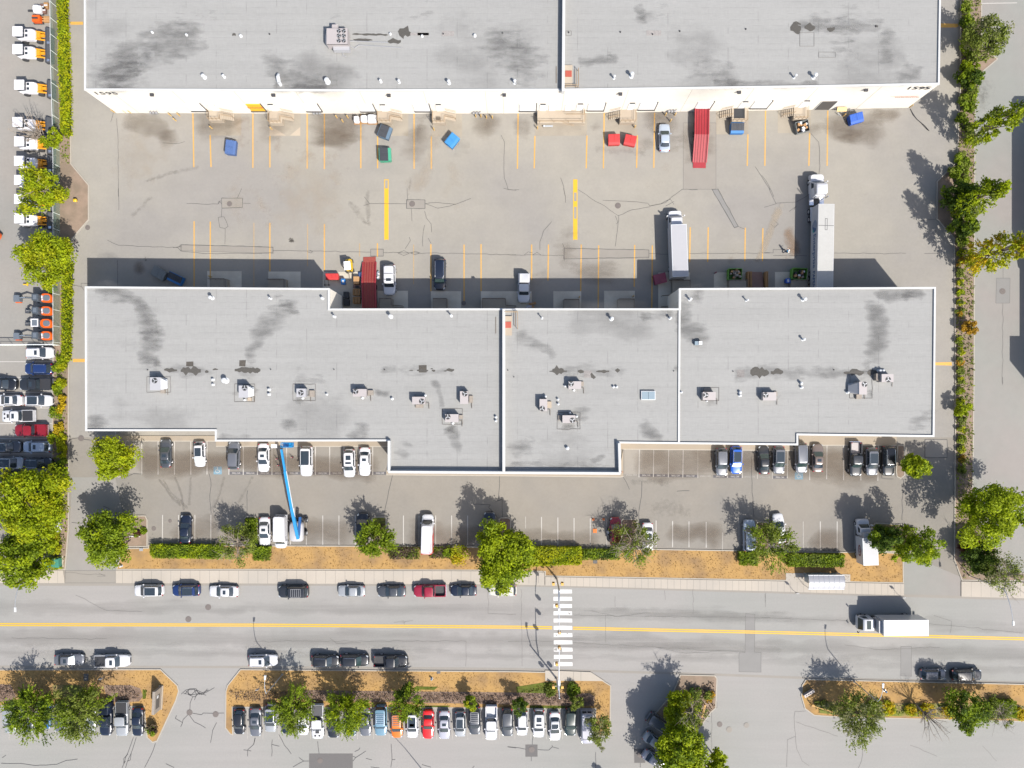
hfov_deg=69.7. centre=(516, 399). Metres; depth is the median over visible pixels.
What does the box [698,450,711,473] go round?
worn bay
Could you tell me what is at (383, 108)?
door
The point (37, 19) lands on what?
generator
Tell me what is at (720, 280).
concrete slab
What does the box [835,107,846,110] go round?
sign board
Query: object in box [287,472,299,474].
stall name strip
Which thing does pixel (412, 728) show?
suv
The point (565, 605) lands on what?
crosswalk bar
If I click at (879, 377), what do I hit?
rooftop unit
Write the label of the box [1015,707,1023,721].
shrub
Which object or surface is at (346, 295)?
wheeled bin
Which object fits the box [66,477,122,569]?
driveway
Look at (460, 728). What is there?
hatchback
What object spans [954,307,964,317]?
shrub
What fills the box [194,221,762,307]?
dock line
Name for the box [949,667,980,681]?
suv
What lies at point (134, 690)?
brown bed
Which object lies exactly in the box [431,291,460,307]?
concrete slab
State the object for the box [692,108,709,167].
shipping container
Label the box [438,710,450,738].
sedan
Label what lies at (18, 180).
wheel loader
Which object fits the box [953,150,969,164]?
shrub
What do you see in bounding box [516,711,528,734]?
hatchback
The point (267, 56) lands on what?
warehouse
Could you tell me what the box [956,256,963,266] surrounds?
shrub
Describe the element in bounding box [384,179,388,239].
yellow bar marking
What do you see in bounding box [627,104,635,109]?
door
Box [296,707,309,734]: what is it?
sedan
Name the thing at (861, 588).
sidewalk
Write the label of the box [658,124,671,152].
sedan
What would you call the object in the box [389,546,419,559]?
hedge
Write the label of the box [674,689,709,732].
broadleaf tree
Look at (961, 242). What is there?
shrub
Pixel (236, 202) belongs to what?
asphalt patch
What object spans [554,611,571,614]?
crosswalk bar
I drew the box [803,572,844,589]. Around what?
bus shelter
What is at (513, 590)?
suv
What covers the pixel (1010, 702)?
hedge
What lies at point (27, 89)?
wheel loader
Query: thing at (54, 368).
shrub
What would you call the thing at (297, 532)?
boom lift
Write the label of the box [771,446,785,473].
suv
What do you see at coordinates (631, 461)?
worn bay
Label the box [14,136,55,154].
wheel loader
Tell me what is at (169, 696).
dry verge
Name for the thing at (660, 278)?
dumpster
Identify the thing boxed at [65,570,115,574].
patch seam
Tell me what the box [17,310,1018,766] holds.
hairline crack
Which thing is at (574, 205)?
yellow bar marking
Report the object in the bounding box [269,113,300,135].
concrete slab
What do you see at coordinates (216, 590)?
sedan
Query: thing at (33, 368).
suv
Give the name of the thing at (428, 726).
coupe
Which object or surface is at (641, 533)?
broadleaf tree
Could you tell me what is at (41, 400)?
suv
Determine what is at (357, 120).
wrapped pallet
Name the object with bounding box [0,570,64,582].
sidewalk
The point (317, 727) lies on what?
pickup truck
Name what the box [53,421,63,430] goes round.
shrub
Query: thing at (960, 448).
shrub
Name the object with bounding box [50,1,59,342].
yard fence
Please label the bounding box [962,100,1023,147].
broadleaf tree
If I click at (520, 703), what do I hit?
broadleaf tree
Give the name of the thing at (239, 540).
broadleaf tree
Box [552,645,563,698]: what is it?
traffic signal
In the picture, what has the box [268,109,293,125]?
loading landing
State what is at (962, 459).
shrub
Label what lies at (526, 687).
green grass patch
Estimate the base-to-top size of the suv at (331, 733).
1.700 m
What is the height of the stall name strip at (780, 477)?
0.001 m
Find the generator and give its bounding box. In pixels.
[32,15,43,24]
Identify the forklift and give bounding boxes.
[344,259,353,280]
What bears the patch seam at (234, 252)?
on the asphalt patch at (227, 249)
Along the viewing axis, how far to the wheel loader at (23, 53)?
122.44 m
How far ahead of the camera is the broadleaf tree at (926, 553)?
115.94 m
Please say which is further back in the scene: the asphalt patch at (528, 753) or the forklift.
the asphalt patch at (528, 753)
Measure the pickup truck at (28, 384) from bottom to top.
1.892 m
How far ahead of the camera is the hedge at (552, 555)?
122.28 m
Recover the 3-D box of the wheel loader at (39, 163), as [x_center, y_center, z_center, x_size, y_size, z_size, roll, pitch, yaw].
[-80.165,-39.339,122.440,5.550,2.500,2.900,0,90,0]
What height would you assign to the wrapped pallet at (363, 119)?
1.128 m
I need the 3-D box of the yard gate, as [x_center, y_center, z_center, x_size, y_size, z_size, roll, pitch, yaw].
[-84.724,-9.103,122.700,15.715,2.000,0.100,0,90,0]
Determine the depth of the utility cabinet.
122.88 m
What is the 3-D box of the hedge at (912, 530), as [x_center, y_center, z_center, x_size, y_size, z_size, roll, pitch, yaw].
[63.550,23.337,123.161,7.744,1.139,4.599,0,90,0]
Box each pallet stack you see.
[353,289,360,295]
[353,297,360,303]
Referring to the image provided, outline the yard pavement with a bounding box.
[70,0,957,436]
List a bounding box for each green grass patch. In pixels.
[414,686,436,689]
[516,682,564,692]
[530,706,564,707]
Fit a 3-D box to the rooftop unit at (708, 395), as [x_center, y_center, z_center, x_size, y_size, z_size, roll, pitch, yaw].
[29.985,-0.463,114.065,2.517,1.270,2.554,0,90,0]
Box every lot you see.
[0,0,53,495]
[0,668,1023,767]
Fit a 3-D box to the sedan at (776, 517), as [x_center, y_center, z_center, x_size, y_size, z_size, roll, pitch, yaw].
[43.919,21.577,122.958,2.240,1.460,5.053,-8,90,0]
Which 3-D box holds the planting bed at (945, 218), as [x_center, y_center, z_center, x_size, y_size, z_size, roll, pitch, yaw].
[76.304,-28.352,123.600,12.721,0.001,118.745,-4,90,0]
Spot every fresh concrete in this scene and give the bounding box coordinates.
[269,125,285,135]
[290,128,299,135]
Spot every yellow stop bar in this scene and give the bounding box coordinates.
[70,22,82,24]
[73,359,84,361]
[935,362,951,365]
[941,23,957,27]
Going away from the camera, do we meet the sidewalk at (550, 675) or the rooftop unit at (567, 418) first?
the rooftop unit at (567, 418)
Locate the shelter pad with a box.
[786,573,849,581]
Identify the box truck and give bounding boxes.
[666,211,687,280]
[855,613,928,635]
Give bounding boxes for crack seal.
[1,688,640,767]
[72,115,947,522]
[75,114,937,289]
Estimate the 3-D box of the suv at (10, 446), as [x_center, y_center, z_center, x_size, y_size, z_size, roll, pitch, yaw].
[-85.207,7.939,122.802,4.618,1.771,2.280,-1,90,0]
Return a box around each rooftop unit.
[150,375,167,392]
[239,385,253,400]
[296,386,314,400]
[325,24,401,56]
[353,387,373,396]
[412,397,425,407]
[445,414,462,421]
[460,389,472,404]
[539,397,551,410]
[558,415,577,422]
[568,381,583,393]
[701,388,715,399]
[761,392,776,399]
[848,381,866,398]
[874,372,893,383]
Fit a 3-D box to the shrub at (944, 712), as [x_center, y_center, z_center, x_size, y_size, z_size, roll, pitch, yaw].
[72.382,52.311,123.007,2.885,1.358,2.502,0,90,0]
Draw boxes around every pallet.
[42,16,50,22]
[44,2,48,9]
[354,116,360,124]
[361,115,367,123]
[367,114,377,124]
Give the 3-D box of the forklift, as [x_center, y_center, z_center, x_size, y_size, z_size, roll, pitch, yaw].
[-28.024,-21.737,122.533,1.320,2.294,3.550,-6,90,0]
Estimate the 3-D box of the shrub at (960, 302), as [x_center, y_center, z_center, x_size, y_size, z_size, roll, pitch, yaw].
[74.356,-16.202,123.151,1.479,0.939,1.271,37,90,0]
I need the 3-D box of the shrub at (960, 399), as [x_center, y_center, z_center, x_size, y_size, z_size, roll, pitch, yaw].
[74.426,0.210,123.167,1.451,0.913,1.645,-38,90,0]
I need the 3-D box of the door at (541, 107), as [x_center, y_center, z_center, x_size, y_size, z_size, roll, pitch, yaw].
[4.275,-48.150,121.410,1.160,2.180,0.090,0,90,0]
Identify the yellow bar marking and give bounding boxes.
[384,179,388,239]
[573,179,576,239]
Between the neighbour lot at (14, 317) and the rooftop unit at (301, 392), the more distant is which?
the neighbour lot at (14, 317)
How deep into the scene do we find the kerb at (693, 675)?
123.57 m
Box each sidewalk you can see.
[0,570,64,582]
[116,570,543,584]
[545,577,903,594]
[545,670,603,680]
[961,581,1023,597]
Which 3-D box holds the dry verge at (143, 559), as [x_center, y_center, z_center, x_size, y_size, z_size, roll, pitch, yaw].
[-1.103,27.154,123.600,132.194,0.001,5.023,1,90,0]
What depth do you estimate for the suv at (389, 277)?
122.22 m
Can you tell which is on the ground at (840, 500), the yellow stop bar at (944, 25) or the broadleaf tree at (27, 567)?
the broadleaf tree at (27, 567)
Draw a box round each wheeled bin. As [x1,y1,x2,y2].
[343,292,349,298]
[344,299,349,305]
[784,278,789,283]
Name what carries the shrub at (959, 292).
on the planting bed at (945, 218)
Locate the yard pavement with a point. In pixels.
(882, 170)
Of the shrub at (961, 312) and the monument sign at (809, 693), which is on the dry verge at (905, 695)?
the monument sign at (809, 693)
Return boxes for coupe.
[421,709,434,738]
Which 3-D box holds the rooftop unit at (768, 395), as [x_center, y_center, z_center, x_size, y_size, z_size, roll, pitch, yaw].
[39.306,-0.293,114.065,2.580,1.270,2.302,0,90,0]
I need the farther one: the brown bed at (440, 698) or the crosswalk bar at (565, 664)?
the crosswalk bar at (565, 664)
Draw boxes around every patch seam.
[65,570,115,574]
[198,245,272,253]
[525,745,537,756]
[563,248,630,258]
[743,614,760,652]
[901,646,911,675]
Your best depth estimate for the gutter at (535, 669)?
123.69 m
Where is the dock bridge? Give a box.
[746,271,767,287]
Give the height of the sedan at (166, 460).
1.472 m
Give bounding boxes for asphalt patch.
[65,571,115,582]
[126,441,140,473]
[180,245,272,252]
[222,198,241,207]
[309,754,351,767]
[371,249,382,255]
[407,200,424,207]
[526,745,536,755]
[565,248,648,258]
[634,749,644,762]
[683,123,715,188]
[712,189,736,226]
[739,614,760,671]
[926,440,946,456]
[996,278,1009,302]
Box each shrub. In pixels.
[45,287,57,293]
[46,461,62,473]
[47,432,60,443]
[48,406,62,418]
[50,360,62,373]
[50,533,61,542]
[51,379,62,391]
[52,386,62,395]
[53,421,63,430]
[53,428,63,436]
[53,544,62,554]
[55,354,69,367]
[55,362,66,370]
[55,431,66,443]
[56,377,66,387]
[56,442,67,451]
[56,448,67,458]
[57,394,66,401]
[57,400,66,409]
[57,457,67,465]
[133,529,141,537]
[140,527,147,534]
[145,724,157,736]
[442,545,453,556]
[449,544,470,566]
[545,682,557,697]
[566,681,580,697]
[689,687,704,701]
[703,690,715,702]
[814,700,828,710]
[868,698,882,707]
[881,700,896,716]
[904,703,916,716]
[919,702,936,720]
[941,706,954,718]
[945,211,981,238]
[947,165,962,179]
[952,65,985,90]
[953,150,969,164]
[953,401,972,416]
[954,112,969,124]
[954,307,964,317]
[954,336,963,346]
[955,386,965,394]
[956,93,969,106]
[956,174,970,182]
[956,236,968,248]
[956,248,964,256]
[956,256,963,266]
[956,268,964,277]
[956,289,964,296]
[956,299,966,305]
[956,347,965,355]
[956,357,964,365]
[956,366,965,375]
[956,395,965,404]
[956,435,967,443]
[956,445,964,453]
[956,532,982,551]
[957,279,964,286]
[957,377,964,383]
[957,416,966,424]
[957,426,966,433]
[957,464,966,473]
[958,12,975,28]
[958,160,972,173]
[958,454,967,463]
[959,0,972,15]
[959,43,971,56]
[959,60,971,71]
[961,320,978,334]
[963,100,976,113]
[964,122,973,133]
[966,50,979,63]
[966,86,978,100]
[972,62,980,70]
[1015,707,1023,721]
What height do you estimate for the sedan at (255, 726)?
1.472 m
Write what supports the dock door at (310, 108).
in the warehouse
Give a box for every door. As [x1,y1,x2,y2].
[183,103,207,111]
[207,105,219,110]
[245,103,266,111]
[268,105,278,110]
[301,103,322,112]
[357,104,376,112]
[380,106,388,110]
[412,103,431,112]
[435,106,442,110]
[519,103,536,111]
[539,105,546,110]
[548,105,555,110]
[564,105,571,110]
[576,105,583,110]
[587,103,605,111]
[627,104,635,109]
[637,102,657,110]
[694,101,714,109]
[738,103,747,107]
[749,101,772,109]
[798,102,808,106]
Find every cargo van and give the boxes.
[273,514,288,547]
[420,514,434,554]
[580,708,592,743]
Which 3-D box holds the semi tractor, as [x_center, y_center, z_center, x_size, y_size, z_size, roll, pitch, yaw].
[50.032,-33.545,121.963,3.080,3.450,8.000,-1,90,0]
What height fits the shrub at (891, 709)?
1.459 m
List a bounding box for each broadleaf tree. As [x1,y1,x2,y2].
[0,463,75,544]
[0,532,58,592]
[0,684,58,745]
[10,227,77,291]
[13,162,69,217]
[38,126,63,148]
[46,682,117,747]
[75,509,143,569]
[86,435,143,480]
[212,522,259,567]
[264,681,316,739]
[322,690,374,740]
[353,518,399,559]
[387,681,427,725]
[463,695,476,711]
[475,516,539,595]
[511,697,528,718]
[569,696,584,710]
[584,713,612,752]
[608,520,659,568]
[653,750,701,767]
[654,716,710,767]
[663,690,701,723]
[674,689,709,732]
[704,746,728,767]
[743,519,800,574]
[832,683,887,755]
[867,525,904,555]
[890,524,946,566]
[899,453,933,478]
[939,179,979,217]
[942,687,995,736]
[948,175,1011,222]
[955,480,1023,550]
[958,13,1014,62]
[959,541,997,576]
[960,230,1023,276]
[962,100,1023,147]
[977,548,1023,603]
[984,694,1020,731]
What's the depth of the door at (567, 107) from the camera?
121.39 m
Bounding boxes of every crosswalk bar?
[553,589,571,592]
[553,597,571,600]
[553,604,571,607]
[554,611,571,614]
[554,619,571,621]
[554,626,571,629]
[554,633,571,636]
[554,640,571,643]
[554,648,572,651]
[554,655,572,658]
[554,662,572,665]
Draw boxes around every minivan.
[0,456,24,469]
[355,512,369,542]
[432,259,446,290]
[645,711,668,734]
[793,442,808,472]
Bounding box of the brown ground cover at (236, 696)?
[0,686,593,705]
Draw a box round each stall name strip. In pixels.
[229,472,242,474]
[244,472,256,474]
[258,472,270,474]
[272,472,283,474]
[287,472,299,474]
[316,472,328,474]
[330,472,343,474]
[373,472,385,474]
[640,474,652,476]
[654,474,667,476]
[669,474,681,476]
[713,475,726,477]
[728,475,741,477]
[773,476,786,478]
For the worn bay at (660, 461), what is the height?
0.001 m
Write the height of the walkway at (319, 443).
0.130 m
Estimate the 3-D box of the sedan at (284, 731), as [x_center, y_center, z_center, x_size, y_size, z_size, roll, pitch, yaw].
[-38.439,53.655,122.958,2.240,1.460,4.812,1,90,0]
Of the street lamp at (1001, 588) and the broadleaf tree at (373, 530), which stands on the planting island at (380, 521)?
the broadleaf tree at (373, 530)
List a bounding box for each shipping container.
[361,257,376,307]
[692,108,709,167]
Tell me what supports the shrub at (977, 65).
on the planting bed at (945, 218)
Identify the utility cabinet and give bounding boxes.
[47,556,63,567]
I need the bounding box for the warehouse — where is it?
[84,0,940,113]
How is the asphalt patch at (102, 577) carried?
on the driveway at (91, 495)
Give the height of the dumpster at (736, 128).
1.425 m
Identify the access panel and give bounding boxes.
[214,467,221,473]
[795,472,802,478]
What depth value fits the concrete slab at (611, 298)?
123.69 m
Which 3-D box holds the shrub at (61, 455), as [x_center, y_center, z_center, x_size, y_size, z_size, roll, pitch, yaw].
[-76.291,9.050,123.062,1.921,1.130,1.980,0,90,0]
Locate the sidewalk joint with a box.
[3,571,1020,680]
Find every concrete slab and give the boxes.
[207,271,241,286]
[209,113,240,135]
[268,272,300,287]
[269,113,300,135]
[323,272,361,307]
[378,114,407,135]
[378,291,407,307]
[431,113,461,135]
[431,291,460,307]
[481,291,531,307]
[535,113,586,135]
[553,291,580,307]
[604,291,634,307]
[605,112,636,134]
[658,272,689,307]
[714,272,745,287]
[716,111,748,133]
[775,272,808,287]
[778,110,810,132]
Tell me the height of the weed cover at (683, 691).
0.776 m
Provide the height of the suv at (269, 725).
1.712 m
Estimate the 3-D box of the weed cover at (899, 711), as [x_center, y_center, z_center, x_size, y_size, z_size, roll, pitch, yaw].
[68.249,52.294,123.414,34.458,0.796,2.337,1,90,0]
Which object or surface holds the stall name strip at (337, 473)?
on the ground at (840, 500)
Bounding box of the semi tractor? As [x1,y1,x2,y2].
[807,174,828,222]
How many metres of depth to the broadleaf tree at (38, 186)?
117.37 m
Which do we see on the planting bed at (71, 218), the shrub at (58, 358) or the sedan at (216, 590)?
the shrub at (58, 358)
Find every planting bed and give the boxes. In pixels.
[51,0,87,568]
[657,676,715,767]
[938,0,1023,579]
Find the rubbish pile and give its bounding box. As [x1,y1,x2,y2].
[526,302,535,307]
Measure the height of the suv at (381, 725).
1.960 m
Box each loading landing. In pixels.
[207,108,233,122]
[208,278,229,286]
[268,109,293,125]
[268,279,287,287]
[377,109,401,124]
[379,298,402,307]
[432,109,455,125]
[433,298,447,307]
[482,298,515,307]
[537,109,584,125]
[563,299,578,307]
[609,107,635,124]
[617,298,634,307]
[661,280,690,307]
[720,106,747,123]
[727,279,747,287]
[781,105,808,121]
[788,279,808,287]
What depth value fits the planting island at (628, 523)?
123.60 m
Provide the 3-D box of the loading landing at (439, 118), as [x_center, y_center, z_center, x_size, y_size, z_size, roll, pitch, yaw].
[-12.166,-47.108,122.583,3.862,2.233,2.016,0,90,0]
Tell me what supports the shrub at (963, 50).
on the planting bed at (945, 218)
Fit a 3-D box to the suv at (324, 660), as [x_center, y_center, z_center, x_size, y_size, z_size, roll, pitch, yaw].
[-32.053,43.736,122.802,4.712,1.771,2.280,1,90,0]
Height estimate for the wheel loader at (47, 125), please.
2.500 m
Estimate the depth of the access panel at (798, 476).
123.69 m
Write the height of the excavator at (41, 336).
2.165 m
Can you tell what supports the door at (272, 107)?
in the warehouse
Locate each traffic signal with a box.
[552,577,563,634]
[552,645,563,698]
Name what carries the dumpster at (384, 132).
on the concrete slab at (400, 128)
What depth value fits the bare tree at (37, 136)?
119.04 m
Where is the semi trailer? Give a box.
[808,204,833,286]
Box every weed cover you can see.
[51,133,69,568]
[244,519,714,724]
[828,703,1023,718]
[955,0,994,577]
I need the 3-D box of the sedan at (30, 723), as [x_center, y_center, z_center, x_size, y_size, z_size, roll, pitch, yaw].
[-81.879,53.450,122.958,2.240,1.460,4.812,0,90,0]
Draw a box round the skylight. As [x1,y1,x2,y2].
[641,391,654,399]
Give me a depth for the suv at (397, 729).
122.31 m
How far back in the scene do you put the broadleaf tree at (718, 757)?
119.35 m
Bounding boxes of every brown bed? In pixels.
[0,684,15,701]
[104,685,142,701]
[305,690,594,705]
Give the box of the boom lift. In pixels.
[271,442,307,541]
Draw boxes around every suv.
[0,377,18,390]
[0,440,22,453]
[2,708,18,732]
[23,440,52,453]
[24,394,53,406]
[24,457,53,469]
[25,346,55,359]
[25,362,53,374]
[134,583,164,597]
[173,583,200,597]
[226,441,241,468]
[248,653,278,667]
[263,703,277,731]
[278,584,308,598]
[299,446,313,475]
[311,653,339,668]
[326,708,339,737]
[340,653,369,667]
[342,449,355,476]
[373,704,387,735]
[382,264,396,295]
[390,709,403,737]
[405,709,418,737]
[468,705,481,733]
[484,511,494,536]
[489,583,516,596]
[501,707,513,735]
[532,708,545,736]
[564,706,576,735]
[609,517,622,544]
[714,448,728,475]
[729,446,743,473]
[742,519,755,551]
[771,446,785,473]
[864,447,879,475]
[880,445,896,475]
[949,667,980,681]
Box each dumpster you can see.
[151,265,168,280]
[167,271,184,285]
[225,139,237,155]
[325,273,338,279]
[377,124,392,140]
[379,148,391,162]
[445,132,459,149]
[608,134,619,145]
[623,134,636,147]
[652,272,666,284]
[727,268,741,279]
[729,122,743,134]
[790,268,807,279]
[793,119,809,134]
[847,112,863,125]
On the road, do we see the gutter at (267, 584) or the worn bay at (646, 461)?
the gutter at (267, 584)
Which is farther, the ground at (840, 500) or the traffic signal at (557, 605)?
the ground at (840, 500)
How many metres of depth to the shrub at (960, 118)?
122.59 m
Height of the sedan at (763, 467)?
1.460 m
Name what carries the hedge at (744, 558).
on the dry verge at (143, 559)
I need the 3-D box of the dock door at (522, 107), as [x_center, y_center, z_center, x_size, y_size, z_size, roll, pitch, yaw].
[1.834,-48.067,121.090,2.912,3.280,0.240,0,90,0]
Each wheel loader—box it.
[12,26,53,45]
[12,44,53,64]
[12,117,53,134]
[14,80,55,98]
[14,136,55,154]
[14,155,55,173]
[14,174,55,188]
[14,194,55,211]
[14,212,55,230]
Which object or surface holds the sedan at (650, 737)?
on the lot at (766, 709)
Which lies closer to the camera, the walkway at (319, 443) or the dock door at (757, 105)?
the dock door at (757, 105)
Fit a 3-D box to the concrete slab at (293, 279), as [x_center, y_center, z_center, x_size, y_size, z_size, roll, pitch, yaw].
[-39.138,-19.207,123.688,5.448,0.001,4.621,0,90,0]
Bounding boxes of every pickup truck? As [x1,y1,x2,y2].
[2,409,36,422]
[15,423,48,437]
[20,377,53,390]
[94,653,131,668]
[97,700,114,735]
[114,700,130,735]
[310,703,324,738]
[373,653,407,668]
[414,583,446,598]
[484,704,497,739]
[517,273,530,302]
[847,441,863,475]
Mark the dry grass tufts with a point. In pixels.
(451, 673)
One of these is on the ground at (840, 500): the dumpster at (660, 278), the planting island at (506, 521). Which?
the planting island at (506, 521)
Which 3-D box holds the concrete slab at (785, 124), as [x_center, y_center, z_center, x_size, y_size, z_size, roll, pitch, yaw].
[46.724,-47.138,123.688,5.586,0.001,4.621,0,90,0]
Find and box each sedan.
[0,393,23,406]
[0,470,19,481]
[23,705,34,732]
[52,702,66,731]
[54,652,85,666]
[85,703,97,730]
[130,706,145,735]
[158,439,173,467]
[178,514,192,543]
[209,584,238,598]
[248,707,262,735]
[256,443,270,471]
[258,517,271,545]
[282,709,293,733]
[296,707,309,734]
[338,584,365,597]
[358,447,371,475]
[359,706,371,735]
[378,584,405,598]
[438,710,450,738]
[450,584,476,597]
[548,711,561,739]
[641,522,652,549]
[641,748,659,766]
[642,730,658,750]
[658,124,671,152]
[757,445,770,473]
[771,513,785,542]
[810,443,824,471]
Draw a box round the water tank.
[28,5,43,14]
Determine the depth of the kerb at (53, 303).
123.57 m
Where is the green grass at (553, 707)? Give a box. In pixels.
[144,683,562,708]
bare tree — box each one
[8,112,43,141]
[914,702,951,741]
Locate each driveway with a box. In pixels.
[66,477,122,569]
[904,559,960,595]
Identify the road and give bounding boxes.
[0,586,1023,681]
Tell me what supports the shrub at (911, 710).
on the weedy bed at (901, 708)
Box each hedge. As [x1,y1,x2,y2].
[50,556,60,570]
[56,0,73,136]
[59,262,74,361]
[149,542,224,559]
[245,517,258,544]
[252,545,271,561]
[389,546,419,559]
[429,546,451,558]
[530,545,582,566]
[581,547,620,560]
[737,551,758,566]
[785,552,844,567]
[873,525,917,550]
[989,697,1016,717]
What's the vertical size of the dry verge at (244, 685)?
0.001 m
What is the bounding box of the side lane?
[973,0,1023,581]
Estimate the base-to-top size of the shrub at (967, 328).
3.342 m
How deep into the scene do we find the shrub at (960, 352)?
122.92 m
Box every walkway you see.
[114,436,214,440]
[216,441,387,445]
[386,452,622,476]
[621,443,793,449]
[799,435,896,444]
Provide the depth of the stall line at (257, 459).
123.68 m
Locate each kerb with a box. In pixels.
[0,669,178,742]
[50,0,88,569]
[116,544,903,582]
[123,515,147,546]
[137,441,896,477]
[225,669,610,735]
[244,516,257,544]
[621,519,636,547]
[656,674,716,765]
[755,521,768,546]
[801,679,1023,721]
[873,523,903,551]
[895,445,904,478]
[936,0,1023,580]
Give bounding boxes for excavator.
[13,293,53,302]
[13,331,53,340]
[25,306,53,315]
[25,319,53,328]
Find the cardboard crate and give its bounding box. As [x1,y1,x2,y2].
[353,276,359,284]
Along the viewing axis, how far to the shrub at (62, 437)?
122.77 m
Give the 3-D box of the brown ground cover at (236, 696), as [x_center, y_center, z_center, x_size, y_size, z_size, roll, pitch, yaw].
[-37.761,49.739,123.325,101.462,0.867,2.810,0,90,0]
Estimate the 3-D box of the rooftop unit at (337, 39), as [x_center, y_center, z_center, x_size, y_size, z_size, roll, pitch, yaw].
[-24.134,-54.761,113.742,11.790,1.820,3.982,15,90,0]
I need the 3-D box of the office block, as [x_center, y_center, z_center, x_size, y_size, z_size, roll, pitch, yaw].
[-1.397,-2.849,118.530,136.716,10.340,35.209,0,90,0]
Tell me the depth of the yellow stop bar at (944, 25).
123.68 m
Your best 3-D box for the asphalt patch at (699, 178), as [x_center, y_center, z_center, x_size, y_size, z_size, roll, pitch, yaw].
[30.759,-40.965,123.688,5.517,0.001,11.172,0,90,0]
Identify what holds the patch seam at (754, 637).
on the asphalt patch at (749, 659)
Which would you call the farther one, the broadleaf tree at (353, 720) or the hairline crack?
the hairline crack
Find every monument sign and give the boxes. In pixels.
[151,685,163,714]
[803,689,814,697]
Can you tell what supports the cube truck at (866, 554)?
on the ground at (840, 500)
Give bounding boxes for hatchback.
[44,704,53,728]
[192,441,206,466]
[232,708,246,733]
[454,710,466,736]
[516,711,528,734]
[918,667,945,681]
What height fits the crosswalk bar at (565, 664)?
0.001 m
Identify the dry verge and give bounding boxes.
[0,670,177,741]
[117,546,902,581]
[226,670,609,733]
[802,680,1023,720]
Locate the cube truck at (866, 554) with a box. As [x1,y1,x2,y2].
[854,518,878,565]
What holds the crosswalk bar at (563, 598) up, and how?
on the road
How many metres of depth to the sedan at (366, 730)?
122.78 m
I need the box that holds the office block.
[85,286,935,474]
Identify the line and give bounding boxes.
[0,361,52,453]
[0,623,1023,639]
[9,707,132,739]
[115,431,372,474]
[162,515,467,544]
[192,111,827,168]
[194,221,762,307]
[227,515,803,550]
[247,709,578,738]
[253,223,413,286]
[541,517,854,550]
[639,446,878,480]
[697,450,772,478]
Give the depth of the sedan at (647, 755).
122.61 m
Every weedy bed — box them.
[53,685,83,697]
[819,702,1023,718]
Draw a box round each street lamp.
[14,573,52,611]
[264,673,283,693]
[853,681,883,701]
[968,575,1014,625]
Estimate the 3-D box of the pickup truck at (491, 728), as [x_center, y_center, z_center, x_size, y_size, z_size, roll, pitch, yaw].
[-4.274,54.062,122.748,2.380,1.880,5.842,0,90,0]
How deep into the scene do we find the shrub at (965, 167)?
122.48 m
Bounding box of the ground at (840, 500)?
[0,0,1023,683]
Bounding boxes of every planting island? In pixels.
[124,516,145,545]
[373,518,385,540]
[499,518,509,534]
[622,520,635,546]
[757,523,767,548]
[874,524,904,550]
[897,446,903,477]
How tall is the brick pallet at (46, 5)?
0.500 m
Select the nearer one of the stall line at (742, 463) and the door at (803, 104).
the door at (803, 104)
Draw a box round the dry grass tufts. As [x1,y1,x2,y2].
[0,546,1023,725]
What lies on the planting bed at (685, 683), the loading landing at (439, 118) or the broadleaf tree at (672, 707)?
the broadleaf tree at (672, 707)
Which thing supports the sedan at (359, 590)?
on the road
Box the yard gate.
[0,344,54,344]
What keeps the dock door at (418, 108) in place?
in the warehouse
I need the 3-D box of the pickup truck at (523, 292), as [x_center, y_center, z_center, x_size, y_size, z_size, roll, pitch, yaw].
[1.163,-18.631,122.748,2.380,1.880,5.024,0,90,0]
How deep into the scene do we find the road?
123.69 m
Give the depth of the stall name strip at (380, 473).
123.69 m
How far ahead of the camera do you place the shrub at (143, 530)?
123.12 m
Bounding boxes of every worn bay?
[624,450,638,473]
[639,450,652,473]
[654,450,667,473]
[669,450,681,473]
[683,450,696,473]
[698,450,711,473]
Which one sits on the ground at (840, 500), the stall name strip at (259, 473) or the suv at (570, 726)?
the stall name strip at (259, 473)
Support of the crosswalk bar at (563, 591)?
on the road
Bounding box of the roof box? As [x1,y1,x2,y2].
[694,341,701,344]
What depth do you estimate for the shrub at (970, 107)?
122.49 m
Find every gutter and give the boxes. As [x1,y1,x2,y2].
[0,583,1023,599]
[0,666,983,682]
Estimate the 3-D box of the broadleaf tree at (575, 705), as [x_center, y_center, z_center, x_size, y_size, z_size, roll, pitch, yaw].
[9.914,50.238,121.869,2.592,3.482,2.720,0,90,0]
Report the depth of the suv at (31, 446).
122.35 m
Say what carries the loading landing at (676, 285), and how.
on the concrete slab at (664, 288)
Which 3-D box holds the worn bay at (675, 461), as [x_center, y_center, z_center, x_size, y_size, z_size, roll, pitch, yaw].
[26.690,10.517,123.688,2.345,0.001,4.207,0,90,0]
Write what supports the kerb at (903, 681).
on the lot at (766, 709)
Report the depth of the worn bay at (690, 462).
123.69 m

